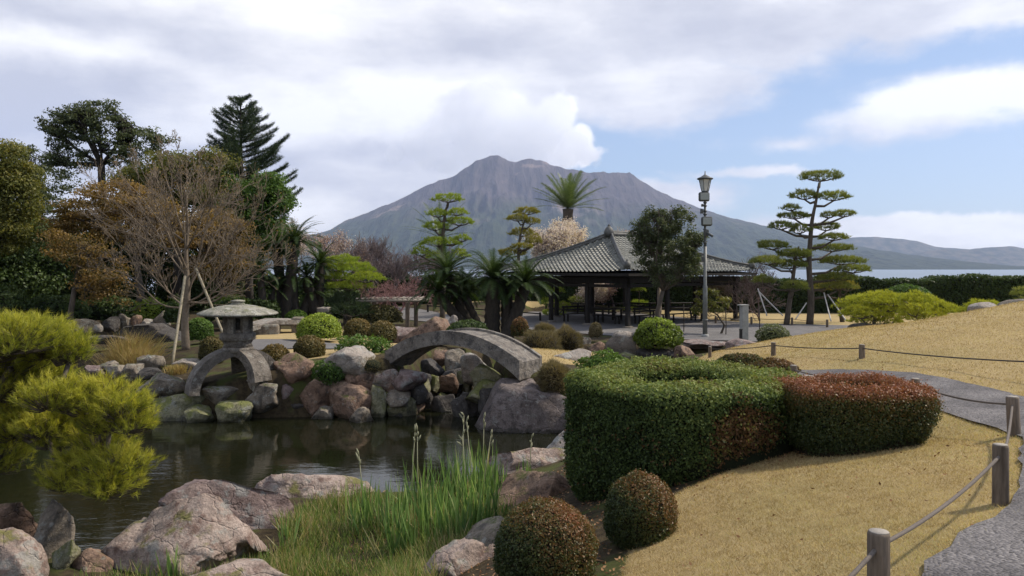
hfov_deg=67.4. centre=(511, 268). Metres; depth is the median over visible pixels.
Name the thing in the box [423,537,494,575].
rock
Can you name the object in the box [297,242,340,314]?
cycad
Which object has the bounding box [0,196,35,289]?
broadleaf tree
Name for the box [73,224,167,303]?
broadleaf tree
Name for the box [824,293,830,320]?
prop pole
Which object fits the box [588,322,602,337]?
clipped shrub
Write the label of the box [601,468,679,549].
clipped shrub
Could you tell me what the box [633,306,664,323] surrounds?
bench
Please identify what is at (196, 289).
broadleaf tree
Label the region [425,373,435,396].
rock
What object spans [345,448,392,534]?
iris clump
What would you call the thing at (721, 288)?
bare tree
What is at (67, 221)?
broadleaf tree
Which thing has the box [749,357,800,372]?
clipped shrub
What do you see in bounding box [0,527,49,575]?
rock
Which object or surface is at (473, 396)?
rock
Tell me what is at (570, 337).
clipped shrub
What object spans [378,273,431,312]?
bare tree
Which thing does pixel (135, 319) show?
rock
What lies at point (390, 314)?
clipped shrub
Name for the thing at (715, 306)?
broadleaf tree
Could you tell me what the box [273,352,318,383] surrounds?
rock
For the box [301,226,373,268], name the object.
cherry tree
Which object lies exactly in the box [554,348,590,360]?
rock
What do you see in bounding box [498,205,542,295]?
pine tree
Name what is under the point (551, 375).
clipped shrub
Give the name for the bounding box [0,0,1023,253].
sky
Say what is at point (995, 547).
gravel path
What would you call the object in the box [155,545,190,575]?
iris clump
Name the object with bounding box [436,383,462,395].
rock
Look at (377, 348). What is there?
clipped shrub
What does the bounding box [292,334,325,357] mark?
clipped shrub
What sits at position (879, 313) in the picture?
shrub
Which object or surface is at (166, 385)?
rock
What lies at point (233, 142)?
conifer
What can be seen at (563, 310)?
bench
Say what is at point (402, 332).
rock
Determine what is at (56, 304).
undergrowth bush
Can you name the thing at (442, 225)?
pine tree
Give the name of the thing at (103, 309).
undergrowth bush
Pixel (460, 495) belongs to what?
iris clump
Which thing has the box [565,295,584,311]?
pine tree
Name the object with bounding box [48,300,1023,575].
ground
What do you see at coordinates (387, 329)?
clipped shrub
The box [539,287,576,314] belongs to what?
pine tree
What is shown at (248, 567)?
rock
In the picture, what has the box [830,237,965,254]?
hills
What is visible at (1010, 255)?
headland
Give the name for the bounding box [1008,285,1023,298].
pine tree
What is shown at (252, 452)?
pond water
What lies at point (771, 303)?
prop pole
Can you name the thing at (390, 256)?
bare tree
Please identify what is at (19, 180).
broadleaf tree
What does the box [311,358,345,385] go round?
clipped shrub
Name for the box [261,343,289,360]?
clipped shrub
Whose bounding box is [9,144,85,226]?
broadleaf tree
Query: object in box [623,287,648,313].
pine tree
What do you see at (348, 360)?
rock
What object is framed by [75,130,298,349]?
bare tree
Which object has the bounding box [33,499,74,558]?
rock
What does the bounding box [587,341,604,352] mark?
rock
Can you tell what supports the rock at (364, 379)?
on the ground at (220, 374)
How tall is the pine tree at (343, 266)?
3.709 m
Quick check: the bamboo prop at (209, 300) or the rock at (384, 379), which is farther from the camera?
the bamboo prop at (209, 300)
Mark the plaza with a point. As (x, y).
(693, 328)
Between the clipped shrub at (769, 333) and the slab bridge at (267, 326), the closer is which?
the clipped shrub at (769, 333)
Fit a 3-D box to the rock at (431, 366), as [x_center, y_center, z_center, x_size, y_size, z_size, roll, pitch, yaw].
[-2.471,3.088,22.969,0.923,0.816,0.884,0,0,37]
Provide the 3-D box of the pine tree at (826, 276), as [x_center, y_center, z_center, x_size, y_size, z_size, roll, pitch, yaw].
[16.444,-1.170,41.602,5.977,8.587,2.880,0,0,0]
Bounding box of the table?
[591,308,624,321]
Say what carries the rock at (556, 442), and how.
on the ground at (220, 374)
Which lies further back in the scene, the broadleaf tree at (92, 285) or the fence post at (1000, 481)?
the broadleaf tree at (92, 285)
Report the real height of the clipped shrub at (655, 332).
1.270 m
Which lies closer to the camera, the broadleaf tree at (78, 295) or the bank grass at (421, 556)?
the bank grass at (421, 556)
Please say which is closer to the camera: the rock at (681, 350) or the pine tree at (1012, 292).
the rock at (681, 350)
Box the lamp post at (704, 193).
[697,171,712,336]
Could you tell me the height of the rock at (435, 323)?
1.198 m
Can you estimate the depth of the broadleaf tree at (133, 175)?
40.23 m
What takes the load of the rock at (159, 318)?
on the ground at (220, 374)
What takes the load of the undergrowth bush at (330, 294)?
on the ground at (220, 374)
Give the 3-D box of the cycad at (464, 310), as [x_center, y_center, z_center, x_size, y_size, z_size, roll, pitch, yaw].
[-2.883,0.866,33.212,3.729,4.552,4.285,0,0,34]
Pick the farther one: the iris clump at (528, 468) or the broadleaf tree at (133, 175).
the broadleaf tree at (133, 175)
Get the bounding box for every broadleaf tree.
[0,138,53,255]
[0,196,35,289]
[0,217,78,303]
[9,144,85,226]
[27,220,125,303]
[33,98,179,200]
[34,228,137,336]
[37,178,215,314]
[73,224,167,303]
[102,144,244,296]
[146,236,229,311]
[170,208,260,327]
[190,167,301,298]
[199,257,301,312]
[626,204,709,317]
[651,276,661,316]
[690,287,731,333]
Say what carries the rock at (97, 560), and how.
on the ground at (220, 374)
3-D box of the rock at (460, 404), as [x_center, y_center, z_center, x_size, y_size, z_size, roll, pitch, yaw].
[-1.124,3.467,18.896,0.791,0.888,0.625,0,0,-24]
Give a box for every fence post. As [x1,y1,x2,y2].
[708,346,711,357]
[771,342,775,355]
[790,365,796,373]
[859,344,864,358]
[867,528,889,575]
[910,378,919,383]
[992,443,1009,506]
[1005,396,1020,436]
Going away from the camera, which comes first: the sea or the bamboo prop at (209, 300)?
the bamboo prop at (209, 300)
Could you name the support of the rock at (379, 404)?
on the ground at (220, 374)
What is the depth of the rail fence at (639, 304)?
50.21 m
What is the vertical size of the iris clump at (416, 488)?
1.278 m
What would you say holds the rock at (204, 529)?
on the ground at (220, 374)
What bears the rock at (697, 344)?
on the ground at (220, 374)
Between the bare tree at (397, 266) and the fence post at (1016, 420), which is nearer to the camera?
the fence post at (1016, 420)
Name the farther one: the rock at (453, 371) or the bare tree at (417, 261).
the bare tree at (417, 261)
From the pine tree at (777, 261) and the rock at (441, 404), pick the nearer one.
the rock at (441, 404)
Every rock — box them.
[0,502,37,536]
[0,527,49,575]
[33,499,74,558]
[52,540,80,569]
[71,548,113,571]
[74,319,100,332]
[85,365,104,377]
[89,335,130,344]
[93,324,102,331]
[99,360,118,373]
[101,316,120,331]
[101,493,270,575]
[103,365,124,378]
[116,323,180,342]
[119,314,131,328]
[119,363,143,381]
[130,315,141,325]
[136,373,185,404]
[137,354,165,369]
[138,367,161,379]
[141,319,153,323]
[152,394,204,421]
[153,310,170,324]
[158,479,293,529]
[171,358,198,368]
[184,404,214,422]
[190,558,288,575]
[200,386,237,404]
[215,400,252,422]
[245,383,278,412]
[246,379,267,390]
[255,473,374,498]
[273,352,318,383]
[281,384,293,398]
[291,403,303,408]
[299,377,330,416]
[311,406,333,418]
[315,345,374,374]
[317,306,330,315]
[328,379,371,418]
[344,372,374,388]
[349,407,373,422]
[371,385,387,417]
[373,369,398,389]
[385,385,393,391]
[386,389,409,406]
[387,397,416,415]
[388,326,414,342]
[391,369,427,391]
[400,316,449,341]
[410,384,430,404]
[416,403,425,412]
[421,358,444,375]
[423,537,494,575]
[424,379,430,392]
[424,392,432,408]
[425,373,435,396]
[431,375,439,393]
[431,394,454,412]
[433,349,446,366]
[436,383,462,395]
[438,373,458,393]
[442,368,460,376]
[444,348,464,370]
[448,315,457,324]
[450,392,479,416]
[457,371,472,392]
[460,353,485,385]
[464,379,495,403]
[465,516,502,546]
[469,363,502,387]
[474,378,566,433]
[478,388,491,413]
[484,447,564,477]
[491,469,569,511]
[547,431,564,448]
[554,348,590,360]
[578,337,590,343]
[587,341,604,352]
[605,330,635,354]
[619,352,638,359]
[635,347,673,359]
[674,345,694,357]
[681,339,725,348]
[725,338,755,348]
[847,323,876,327]
[967,302,995,310]
[996,299,1023,305]
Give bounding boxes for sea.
[125,270,1023,293]
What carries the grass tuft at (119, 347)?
on the ground at (220, 374)
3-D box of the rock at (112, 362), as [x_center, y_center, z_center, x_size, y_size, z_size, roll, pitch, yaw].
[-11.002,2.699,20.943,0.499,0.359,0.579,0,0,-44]
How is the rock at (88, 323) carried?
on the ground at (220, 374)
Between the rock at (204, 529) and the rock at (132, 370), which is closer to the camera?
the rock at (204, 529)
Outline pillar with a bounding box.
[737,304,748,339]
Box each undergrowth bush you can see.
[0,282,38,318]
[32,293,92,319]
[79,295,135,321]
[163,293,182,322]
[204,294,255,321]
[248,297,281,319]
[299,300,331,314]
[324,285,370,318]
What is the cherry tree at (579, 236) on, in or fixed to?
on the ground at (220, 374)
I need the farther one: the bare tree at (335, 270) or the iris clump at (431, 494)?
the bare tree at (335, 270)
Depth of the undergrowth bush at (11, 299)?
30.73 m
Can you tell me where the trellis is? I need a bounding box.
[351,277,433,326]
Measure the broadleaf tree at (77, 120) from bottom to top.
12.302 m
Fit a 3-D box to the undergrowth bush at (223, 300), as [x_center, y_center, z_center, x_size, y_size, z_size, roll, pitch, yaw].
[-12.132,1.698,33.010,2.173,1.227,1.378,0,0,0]
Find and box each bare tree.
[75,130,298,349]
[325,251,346,290]
[341,232,391,303]
[349,252,394,302]
[350,237,390,275]
[361,243,413,304]
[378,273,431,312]
[381,256,421,292]
[398,249,432,295]
[406,246,463,289]
[684,252,769,319]
[716,265,784,320]
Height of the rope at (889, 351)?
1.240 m
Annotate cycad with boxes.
[245,251,289,300]
[255,212,324,324]
[275,258,326,315]
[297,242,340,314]
[403,235,487,321]
[450,246,534,332]
[482,250,562,338]
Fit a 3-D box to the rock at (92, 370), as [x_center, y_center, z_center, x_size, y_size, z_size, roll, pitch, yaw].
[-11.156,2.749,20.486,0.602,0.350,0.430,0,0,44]
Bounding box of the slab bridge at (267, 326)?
[253,317,303,334]
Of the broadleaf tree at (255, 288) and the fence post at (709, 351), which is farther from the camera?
the broadleaf tree at (255, 288)
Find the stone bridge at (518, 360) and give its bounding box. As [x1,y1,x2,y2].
[385,328,541,380]
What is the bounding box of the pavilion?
[501,224,756,327]
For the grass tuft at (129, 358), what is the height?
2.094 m
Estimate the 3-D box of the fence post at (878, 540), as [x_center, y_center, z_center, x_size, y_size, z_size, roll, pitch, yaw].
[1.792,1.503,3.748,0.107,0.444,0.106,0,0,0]
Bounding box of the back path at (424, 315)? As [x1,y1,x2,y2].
[393,306,483,322]
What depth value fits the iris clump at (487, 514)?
9.21 m
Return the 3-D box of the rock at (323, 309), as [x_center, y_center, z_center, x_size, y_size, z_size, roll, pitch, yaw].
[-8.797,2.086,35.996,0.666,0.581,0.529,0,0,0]
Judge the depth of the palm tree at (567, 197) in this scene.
59.33 m
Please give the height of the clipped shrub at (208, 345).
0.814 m
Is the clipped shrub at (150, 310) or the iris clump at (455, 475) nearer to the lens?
the iris clump at (455, 475)
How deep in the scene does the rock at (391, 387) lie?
18.97 m
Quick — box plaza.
[500,311,848,340]
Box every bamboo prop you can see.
[171,276,186,362]
[194,266,222,332]
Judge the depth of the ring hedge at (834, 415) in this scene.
7.37 m
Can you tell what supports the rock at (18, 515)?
on the ground at (220, 374)
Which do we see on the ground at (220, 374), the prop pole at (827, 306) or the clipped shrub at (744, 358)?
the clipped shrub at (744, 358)
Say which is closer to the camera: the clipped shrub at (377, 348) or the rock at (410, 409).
the rock at (410, 409)
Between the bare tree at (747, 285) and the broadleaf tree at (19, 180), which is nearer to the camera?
the broadleaf tree at (19, 180)
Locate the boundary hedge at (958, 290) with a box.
[156,273,1023,312]
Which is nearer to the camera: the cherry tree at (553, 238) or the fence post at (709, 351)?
the fence post at (709, 351)
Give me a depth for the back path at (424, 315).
46.16 m
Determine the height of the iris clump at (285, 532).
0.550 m
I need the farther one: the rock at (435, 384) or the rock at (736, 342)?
the rock at (736, 342)
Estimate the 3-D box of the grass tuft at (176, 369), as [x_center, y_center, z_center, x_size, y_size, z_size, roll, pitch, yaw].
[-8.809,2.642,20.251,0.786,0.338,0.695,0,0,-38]
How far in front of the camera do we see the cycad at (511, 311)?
31.96 m
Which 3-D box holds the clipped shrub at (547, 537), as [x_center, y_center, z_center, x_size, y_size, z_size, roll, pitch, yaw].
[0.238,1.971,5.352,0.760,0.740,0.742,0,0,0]
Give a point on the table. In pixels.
(620, 309)
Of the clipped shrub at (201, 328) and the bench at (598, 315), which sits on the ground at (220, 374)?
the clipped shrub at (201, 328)
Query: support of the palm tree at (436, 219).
on the ground at (220, 374)
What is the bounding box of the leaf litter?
[329,452,810,575]
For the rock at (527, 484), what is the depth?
9.68 m
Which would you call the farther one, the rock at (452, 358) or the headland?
the headland
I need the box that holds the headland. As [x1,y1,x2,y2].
[909,246,1023,265]
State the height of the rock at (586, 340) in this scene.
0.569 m
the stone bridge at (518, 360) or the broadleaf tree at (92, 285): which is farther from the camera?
the broadleaf tree at (92, 285)
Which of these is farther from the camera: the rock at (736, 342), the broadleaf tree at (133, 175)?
the broadleaf tree at (133, 175)
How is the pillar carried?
on the plaza
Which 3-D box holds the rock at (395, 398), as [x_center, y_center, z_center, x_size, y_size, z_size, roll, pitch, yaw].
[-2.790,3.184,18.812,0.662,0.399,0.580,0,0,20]
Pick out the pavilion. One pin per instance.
(606, 257)
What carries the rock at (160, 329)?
on the ground at (220, 374)
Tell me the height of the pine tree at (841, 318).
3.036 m
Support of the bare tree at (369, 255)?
on the ground at (220, 374)
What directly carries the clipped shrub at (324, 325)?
on the ground at (220, 374)
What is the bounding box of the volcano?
[170,155,1023,269]
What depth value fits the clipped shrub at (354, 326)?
27.15 m
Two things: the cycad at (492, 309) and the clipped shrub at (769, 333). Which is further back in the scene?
the cycad at (492, 309)
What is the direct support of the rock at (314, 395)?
on the ground at (220, 374)
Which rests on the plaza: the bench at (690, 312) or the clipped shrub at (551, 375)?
the bench at (690, 312)
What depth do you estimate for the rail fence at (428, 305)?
44.49 m
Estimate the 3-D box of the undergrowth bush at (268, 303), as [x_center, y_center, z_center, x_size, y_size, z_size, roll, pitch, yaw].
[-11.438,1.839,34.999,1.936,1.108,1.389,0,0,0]
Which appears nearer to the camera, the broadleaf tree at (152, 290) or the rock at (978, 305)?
the rock at (978, 305)
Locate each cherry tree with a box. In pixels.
[283,218,367,277]
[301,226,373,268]
[516,222,574,296]
[548,216,588,248]
[575,283,608,307]
[595,283,617,306]
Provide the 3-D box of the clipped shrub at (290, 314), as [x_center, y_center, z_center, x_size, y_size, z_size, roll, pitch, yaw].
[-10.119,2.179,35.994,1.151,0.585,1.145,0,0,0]
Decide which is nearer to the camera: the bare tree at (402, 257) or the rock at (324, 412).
the rock at (324, 412)
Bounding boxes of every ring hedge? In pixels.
[560,353,805,501]
[774,367,947,456]
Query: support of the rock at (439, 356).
on the ground at (220, 374)
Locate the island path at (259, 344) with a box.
[252,339,341,349]
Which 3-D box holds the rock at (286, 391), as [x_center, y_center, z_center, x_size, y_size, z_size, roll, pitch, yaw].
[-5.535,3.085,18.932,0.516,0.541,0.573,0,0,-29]
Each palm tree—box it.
[407,201,474,304]
[534,170,605,222]
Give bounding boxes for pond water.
[0,358,671,552]
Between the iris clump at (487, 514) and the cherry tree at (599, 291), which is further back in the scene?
the cherry tree at (599, 291)
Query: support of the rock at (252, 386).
on the ground at (220, 374)
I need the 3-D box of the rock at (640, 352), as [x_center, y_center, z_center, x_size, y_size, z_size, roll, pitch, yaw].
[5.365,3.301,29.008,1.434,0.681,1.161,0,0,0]
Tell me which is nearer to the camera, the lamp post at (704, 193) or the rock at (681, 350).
the rock at (681, 350)
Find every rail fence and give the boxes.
[427,304,540,320]
[545,300,730,313]
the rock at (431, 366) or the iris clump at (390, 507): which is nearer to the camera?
the iris clump at (390, 507)
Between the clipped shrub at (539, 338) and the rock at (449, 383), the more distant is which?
the clipped shrub at (539, 338)
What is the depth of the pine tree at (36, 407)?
8.38 m
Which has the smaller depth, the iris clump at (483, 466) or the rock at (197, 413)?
the iris clump at (483, 466)
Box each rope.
[717,317,806,320]
[717,345,1023,361]
[795,370,1013,575]
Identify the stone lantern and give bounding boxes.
[184,300,277,395]
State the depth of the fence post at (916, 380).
8.96 m
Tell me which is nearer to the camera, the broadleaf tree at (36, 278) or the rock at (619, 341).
the rock at (619, 341)
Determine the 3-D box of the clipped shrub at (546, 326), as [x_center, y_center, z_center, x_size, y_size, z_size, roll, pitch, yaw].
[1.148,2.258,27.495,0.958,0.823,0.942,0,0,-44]
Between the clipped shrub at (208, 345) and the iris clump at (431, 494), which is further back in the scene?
the clipped shrub at (208, 345)
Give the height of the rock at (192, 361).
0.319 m
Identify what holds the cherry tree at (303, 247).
on the ground at (220, 374)
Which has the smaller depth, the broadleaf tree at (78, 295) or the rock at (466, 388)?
the rock at (466, 388)
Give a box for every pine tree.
[0,307,168,501]
[324,252,386,319]
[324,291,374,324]
[408,192,474,317]
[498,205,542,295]
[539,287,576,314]
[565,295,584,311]
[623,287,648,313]
[747,239,813,324]
[767,168,873,323]
[814,271,859,321]
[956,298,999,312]
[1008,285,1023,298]
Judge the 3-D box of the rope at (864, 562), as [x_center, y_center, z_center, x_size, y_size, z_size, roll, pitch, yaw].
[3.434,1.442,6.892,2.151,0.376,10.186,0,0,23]
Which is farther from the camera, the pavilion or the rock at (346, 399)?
the pavilion
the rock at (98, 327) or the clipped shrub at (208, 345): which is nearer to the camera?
the clipped shrub at (208, 345)
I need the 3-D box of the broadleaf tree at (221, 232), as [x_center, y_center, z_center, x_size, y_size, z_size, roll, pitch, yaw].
[-13.176,0.014,33.895,4.227,5.492,3.022,0,0,0]
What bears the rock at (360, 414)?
in the pond water
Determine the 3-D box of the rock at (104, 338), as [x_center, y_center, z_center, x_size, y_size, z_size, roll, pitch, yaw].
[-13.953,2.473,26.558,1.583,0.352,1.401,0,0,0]
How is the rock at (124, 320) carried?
on the ground at (220, 374)
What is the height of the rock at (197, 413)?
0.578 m
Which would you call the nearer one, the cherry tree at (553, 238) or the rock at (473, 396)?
the rock at (473, 396)
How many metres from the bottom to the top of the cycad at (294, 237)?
5.431 m
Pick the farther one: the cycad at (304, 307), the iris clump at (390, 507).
the cycad at (304, 307)
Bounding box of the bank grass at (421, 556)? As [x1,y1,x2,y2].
[74,473,516,575]
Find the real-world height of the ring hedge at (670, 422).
2.058 m
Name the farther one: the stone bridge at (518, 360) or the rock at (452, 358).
the rock at (452, 358)
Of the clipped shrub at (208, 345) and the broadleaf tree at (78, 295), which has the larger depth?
the broadleaf tree at (78, 295)
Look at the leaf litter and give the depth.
7.38 m
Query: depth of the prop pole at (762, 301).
39.82 m
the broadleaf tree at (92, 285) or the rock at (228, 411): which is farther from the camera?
the broadleaf tree at (92, 285)
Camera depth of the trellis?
37.04 m
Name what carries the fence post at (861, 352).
on the ground at (220, 374)
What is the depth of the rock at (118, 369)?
20.12 m
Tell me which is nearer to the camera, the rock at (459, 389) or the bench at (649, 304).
the rock at (459, 389)
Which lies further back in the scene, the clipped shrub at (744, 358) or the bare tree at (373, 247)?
the bare tree at (373, 247)
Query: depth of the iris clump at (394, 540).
8.87 m
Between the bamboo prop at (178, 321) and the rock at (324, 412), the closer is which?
the rock at (324, 412)
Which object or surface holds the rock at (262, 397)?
on the ground at (220, 374)
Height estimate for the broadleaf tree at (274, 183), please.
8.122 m
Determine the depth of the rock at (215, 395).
18.39 m
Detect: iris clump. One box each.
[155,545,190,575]
[270,508,302,549]
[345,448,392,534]
[361,493,439,556]
[371,481,422,536]
[383,468,475,538]
[391,423,445,511]
[420,415,478,502]
[420,481,482,545]
[438,430,506,511]
[458,412,497,496]
[459,479,510,524]
[489,460,507,492]
[516,433,534,470]
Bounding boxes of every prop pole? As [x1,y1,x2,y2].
[757,288,767,315]
[760,292,782,315]
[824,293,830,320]
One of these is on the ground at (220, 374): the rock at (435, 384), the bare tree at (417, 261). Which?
the bare tree at (417, 261)
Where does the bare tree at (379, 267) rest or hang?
on the ground at (220, 374)
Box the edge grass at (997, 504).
[813,368,1023,575]
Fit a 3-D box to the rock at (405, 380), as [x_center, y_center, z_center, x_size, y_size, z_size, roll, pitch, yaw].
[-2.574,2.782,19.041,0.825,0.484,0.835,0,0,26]
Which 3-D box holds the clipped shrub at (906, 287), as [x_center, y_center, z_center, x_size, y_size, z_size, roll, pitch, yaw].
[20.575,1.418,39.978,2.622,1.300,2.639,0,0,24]
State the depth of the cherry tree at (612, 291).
52.72 m
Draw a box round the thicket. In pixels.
[347,259,413,278]
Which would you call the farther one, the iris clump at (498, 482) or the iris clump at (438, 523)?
the iris clump at (498, 482)
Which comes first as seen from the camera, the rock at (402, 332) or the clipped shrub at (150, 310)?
the rock at (402, 332)
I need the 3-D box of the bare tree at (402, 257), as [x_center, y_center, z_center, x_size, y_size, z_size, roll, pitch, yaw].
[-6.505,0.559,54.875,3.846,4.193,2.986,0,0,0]
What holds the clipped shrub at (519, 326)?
on the ground at (220, 374)
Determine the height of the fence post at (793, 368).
0.539 m
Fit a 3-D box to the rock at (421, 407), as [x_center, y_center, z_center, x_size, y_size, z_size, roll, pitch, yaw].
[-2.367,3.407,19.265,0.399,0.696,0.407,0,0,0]
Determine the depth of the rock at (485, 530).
7.99 m
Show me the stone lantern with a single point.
(237, 336)
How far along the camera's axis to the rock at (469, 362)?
20.80 m
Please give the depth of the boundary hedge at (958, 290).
50.87 m
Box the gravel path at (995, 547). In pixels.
[798,369,1023,575]
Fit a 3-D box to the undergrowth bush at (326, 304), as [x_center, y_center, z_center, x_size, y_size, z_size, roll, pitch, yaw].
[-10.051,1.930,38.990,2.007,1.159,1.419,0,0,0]
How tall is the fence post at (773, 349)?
0.438 m
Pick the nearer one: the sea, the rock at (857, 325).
the rock at (857, 325)
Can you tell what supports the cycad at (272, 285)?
on the ground at (220, 374)
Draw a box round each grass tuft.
[81,326,181,392]
[101,343,165,390]
[161,363,192,374]
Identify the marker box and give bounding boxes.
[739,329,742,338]
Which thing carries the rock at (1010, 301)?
on the ground at (220, 374)
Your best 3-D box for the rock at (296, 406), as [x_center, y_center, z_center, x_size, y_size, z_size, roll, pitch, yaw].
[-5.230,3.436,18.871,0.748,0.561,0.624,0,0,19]
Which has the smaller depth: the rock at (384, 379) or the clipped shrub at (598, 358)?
the clipped shrub at (598, 358)
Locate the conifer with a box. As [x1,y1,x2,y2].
[198,93,303,283]
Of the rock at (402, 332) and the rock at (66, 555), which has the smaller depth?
the rock at (66, 555)
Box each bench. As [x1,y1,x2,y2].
[562,305,584,321]
[592,307,620,323]
[624,302,653,316]
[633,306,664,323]
[670,305,695,321]
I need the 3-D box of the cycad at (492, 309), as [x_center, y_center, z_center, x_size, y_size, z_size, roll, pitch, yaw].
[-0.690,1.019,32.113,3.532,3.981,3.486,0,0,26]
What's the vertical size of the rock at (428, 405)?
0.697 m
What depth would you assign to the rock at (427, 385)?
19.57 m
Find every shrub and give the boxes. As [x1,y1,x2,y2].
[132,295,167,320]
[189,317,214,340]
[197,336,223,363]
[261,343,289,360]
[284,309,307,318]
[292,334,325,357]
[295,312,342,339]
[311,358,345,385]
[334,333,367,351]
[342,318,370,338]
[360,304,403,322]
[361,354,385,372]
[364,334,392,352]
[367,320,396,340]
[446,318,488,329]
[491,495,599,575]
[510,316,529,336]
[522,328,563,350]
[533,321,555,334]
[535,357,570,393]
[551,321,584,350]
[572,348,628,368]
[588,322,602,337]
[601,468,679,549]
[632,316,684,349]
[716,352,763,365]
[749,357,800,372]
[754,322,790,342]
[830,289,918,323]
[882,283,931,306]
[894,289,958,320]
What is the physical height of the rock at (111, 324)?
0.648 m
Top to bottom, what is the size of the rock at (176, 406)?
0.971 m
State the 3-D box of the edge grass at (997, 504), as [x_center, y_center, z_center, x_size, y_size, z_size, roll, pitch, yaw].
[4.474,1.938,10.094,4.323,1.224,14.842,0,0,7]
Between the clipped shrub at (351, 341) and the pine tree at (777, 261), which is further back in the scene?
the pine tree at (777, 261)
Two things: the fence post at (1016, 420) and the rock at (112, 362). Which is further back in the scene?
the rock at (112, 362)
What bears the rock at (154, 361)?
on the ground at (220, 374)
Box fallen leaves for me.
[635,349,1020,575]
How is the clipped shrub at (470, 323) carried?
on the ground at (220, 374)
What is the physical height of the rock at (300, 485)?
0.832 m
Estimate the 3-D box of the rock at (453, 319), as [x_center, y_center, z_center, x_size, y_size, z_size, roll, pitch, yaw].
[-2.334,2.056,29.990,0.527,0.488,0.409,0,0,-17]
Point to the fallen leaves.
(690, 563)
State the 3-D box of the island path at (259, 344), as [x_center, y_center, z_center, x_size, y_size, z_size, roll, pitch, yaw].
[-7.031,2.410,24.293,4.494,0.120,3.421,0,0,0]
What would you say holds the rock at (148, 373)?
on the ground at (220, 374)
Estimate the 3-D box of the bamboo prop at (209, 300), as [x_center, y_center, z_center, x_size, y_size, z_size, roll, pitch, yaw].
[-9.146,0.972,23.200,1.859,2.094,0.088,0,0,42]
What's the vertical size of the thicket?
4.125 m
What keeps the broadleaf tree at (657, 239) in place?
on the ground at (220, 374)
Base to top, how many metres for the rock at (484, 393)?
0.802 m
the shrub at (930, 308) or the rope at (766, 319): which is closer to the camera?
the shrub at (930, 308)
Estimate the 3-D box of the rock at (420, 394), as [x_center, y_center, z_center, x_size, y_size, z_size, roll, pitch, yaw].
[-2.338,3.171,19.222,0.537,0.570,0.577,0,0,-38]
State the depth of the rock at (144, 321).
31.44 m
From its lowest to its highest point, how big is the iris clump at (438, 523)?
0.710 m
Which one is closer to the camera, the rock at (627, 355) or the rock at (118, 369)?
the rock at (118, 369)
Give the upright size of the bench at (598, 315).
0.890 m
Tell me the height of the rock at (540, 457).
0.844 m
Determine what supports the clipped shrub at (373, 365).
on the ground at (220, 374)
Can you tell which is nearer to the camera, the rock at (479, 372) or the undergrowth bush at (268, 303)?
the rock at (479, 372)
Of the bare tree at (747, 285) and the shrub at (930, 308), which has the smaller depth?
the shrub at (930, 308)
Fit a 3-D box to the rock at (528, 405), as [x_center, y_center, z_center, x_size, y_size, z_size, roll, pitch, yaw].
[0.544,3.413,17.600,2.946,1.737,1.767,0,0,0]

